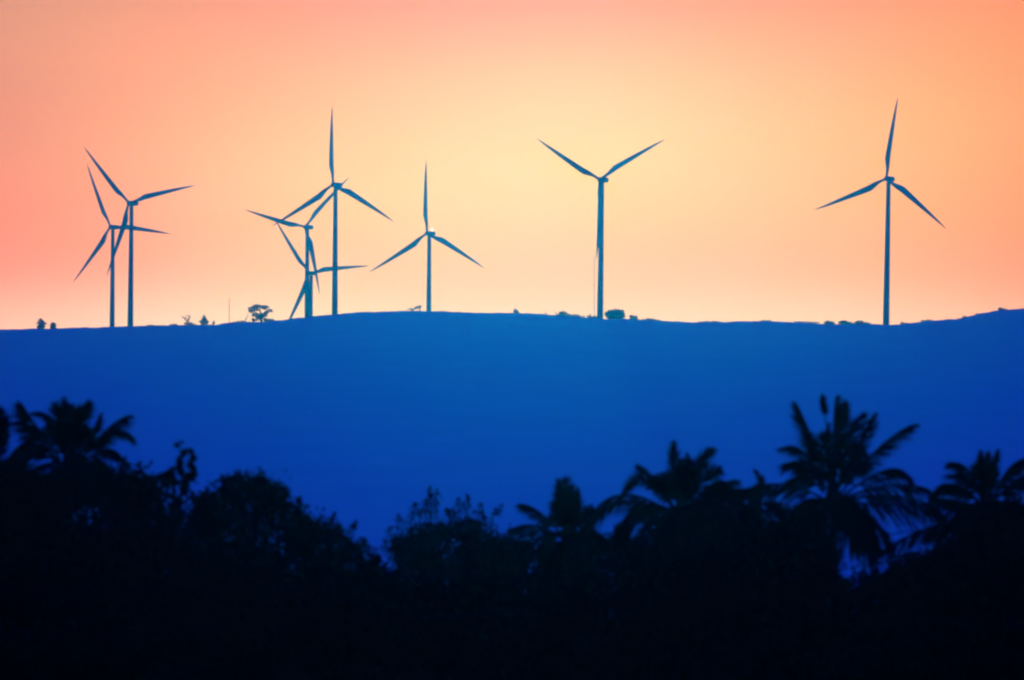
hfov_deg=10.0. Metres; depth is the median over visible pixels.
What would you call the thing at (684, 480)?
palm tree
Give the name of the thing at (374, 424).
hill
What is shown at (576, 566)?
round shrub
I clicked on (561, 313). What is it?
shrub
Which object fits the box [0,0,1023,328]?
sky
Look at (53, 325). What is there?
shrub
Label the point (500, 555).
sloping tree
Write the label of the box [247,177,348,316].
wind turbine
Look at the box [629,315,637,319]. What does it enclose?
shrub
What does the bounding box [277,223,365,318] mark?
wind turbine
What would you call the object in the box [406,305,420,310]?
leaning tree
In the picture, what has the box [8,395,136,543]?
palm tree
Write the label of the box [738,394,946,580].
palm tree
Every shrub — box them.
[36,318,46,328]
[50,322,56,328]
[523,530,588,596]
[557,310,571,315]
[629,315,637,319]
[824,320,835,323]
[838,320,851,323]
[853,320,869,323]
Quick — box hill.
[0,308,1023,636]
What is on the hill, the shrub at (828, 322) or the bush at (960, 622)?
the shrub at (828, 322)
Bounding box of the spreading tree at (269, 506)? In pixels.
[173,466,320,588]
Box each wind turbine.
[73,165,168,326]
[84,147,195,326]
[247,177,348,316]
[272,109,393,314]
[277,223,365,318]
[371,162,483,310]
[538,139,664,318]
[815,98,945,324]
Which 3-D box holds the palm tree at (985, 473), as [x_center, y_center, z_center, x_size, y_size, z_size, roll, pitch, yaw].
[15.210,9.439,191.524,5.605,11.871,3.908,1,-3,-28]
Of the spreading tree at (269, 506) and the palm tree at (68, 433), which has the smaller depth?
the palm tree at (68, 433)
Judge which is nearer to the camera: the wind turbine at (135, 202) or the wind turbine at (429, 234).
the wind turbine at (135, 202)
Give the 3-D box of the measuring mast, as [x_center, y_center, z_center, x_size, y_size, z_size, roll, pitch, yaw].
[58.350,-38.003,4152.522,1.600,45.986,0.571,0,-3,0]
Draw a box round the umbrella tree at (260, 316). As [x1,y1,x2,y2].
[248,304,273,321]
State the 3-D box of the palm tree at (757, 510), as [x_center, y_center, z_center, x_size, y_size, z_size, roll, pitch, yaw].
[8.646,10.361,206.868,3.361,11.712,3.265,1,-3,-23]
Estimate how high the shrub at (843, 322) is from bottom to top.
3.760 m
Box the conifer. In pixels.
[199,315,208,324]
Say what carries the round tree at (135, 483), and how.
on the ground
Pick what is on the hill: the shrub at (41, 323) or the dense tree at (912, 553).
the shrub at (41, 323)
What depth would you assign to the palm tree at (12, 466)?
179.88 m
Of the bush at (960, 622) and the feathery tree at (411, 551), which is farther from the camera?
the feathery tree at (411, 551)
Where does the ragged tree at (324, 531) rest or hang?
on the ground
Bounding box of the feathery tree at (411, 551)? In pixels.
[380,485,529,590]
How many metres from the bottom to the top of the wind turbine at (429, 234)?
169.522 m
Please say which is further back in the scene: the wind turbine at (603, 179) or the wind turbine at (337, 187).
the wind turbine at (337, 187)
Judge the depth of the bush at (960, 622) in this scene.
167.86 m
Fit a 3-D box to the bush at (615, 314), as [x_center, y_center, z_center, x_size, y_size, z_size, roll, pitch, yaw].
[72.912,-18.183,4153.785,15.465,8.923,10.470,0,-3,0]
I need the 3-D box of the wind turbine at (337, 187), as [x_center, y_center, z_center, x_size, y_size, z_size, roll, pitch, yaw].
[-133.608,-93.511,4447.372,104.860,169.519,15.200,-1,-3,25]
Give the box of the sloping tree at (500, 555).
[457,523,538,599]
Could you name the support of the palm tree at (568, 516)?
on the ground
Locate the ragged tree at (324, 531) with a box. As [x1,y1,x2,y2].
[267,507,400,645]
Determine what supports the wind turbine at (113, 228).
on the hill
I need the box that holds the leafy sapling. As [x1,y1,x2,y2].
[138,439,197,575]
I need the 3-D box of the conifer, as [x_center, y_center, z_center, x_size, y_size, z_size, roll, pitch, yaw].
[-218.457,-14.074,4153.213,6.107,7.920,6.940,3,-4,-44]
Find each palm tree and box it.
[0,404,69,513]
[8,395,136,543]
[505,475,610,591]
[572,439,764,562]
[708,468,791,552]
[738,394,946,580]
[877,448,1023,590]
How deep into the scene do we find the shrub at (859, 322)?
4152.37 m
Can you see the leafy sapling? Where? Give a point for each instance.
(156, 492)
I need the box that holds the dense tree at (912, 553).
[877,501,1022,650]
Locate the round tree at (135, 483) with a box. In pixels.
[80,455,203,575]
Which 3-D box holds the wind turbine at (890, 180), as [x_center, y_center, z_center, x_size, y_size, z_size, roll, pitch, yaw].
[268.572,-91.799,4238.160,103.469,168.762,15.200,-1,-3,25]
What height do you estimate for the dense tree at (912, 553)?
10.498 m
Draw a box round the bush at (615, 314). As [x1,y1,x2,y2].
[605,308,624,318]
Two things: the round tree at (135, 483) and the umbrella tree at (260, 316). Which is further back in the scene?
the umbrella tree at (260, 316)
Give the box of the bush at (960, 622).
[881,490,1023,679]

